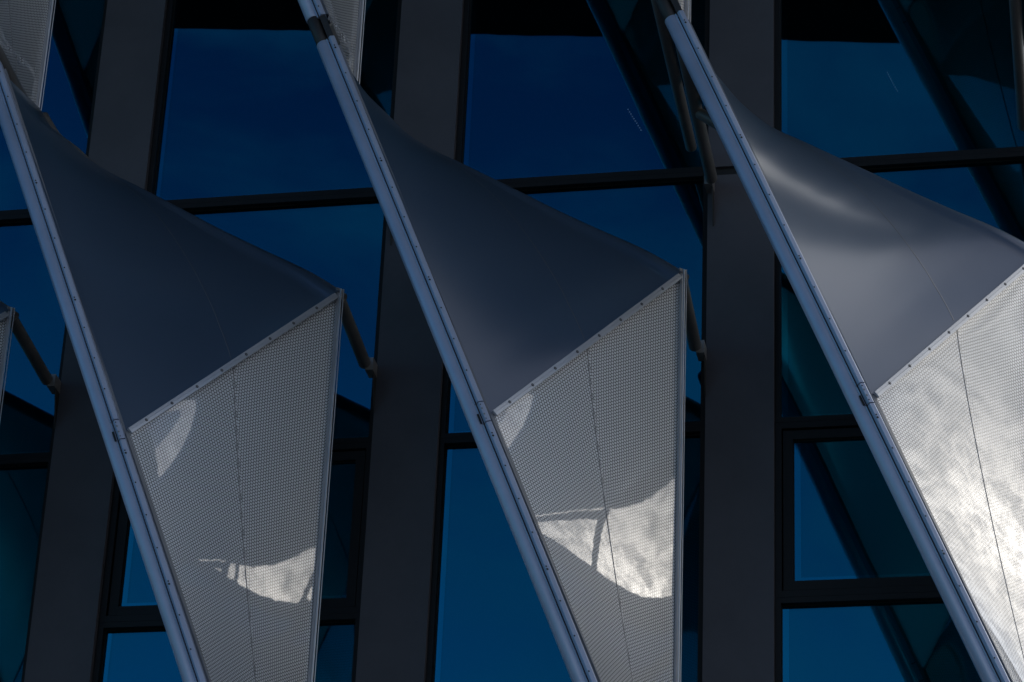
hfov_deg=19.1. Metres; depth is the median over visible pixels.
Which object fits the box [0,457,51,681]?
window
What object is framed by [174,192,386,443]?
window
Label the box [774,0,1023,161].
window
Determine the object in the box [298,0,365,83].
sunshade fin
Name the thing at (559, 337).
sunshade fin
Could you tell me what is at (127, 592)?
window
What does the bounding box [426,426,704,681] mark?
window
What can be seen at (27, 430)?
window
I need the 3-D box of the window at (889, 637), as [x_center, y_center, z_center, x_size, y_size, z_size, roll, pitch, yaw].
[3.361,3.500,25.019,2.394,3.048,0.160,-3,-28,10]
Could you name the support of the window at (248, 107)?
in the office building
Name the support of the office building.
on the ground
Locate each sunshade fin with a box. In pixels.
[0,0,55,110]
[0,45,377,681]
[0,301,60,428]
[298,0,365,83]
[307,15,706,681]
[651,0,696,151]
[655,0,1023,681]
[1009,0,1023,130]
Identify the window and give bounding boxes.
[0,0,107,214]
[0,214,66,458]
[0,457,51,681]
[92,613,359,681]
[99,442,371,621]
[147,0,401,204]
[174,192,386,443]
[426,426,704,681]
[439,171,707,437]
[455,0,709,183]
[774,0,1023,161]
[774,151,1023,422]
[775,419,938,597]
[775,592,981,681]
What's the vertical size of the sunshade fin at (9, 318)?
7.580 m
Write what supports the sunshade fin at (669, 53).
attached to the office building
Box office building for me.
[0,0,1023,681]
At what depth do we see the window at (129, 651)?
26.74 m
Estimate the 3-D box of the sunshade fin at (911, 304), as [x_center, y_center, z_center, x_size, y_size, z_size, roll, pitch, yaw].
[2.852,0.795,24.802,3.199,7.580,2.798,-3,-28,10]
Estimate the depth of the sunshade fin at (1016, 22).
26.33 m
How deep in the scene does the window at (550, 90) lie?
28.77 m
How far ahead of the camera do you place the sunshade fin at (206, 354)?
25.33 m
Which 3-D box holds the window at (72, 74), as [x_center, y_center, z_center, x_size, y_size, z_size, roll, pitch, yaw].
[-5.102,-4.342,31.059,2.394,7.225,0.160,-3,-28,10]
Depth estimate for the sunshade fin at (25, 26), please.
27.96 m
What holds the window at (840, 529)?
in the office building
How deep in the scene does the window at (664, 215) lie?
27.93 m
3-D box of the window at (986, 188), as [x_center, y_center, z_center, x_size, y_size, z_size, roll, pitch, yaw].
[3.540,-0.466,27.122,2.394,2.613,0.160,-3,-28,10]

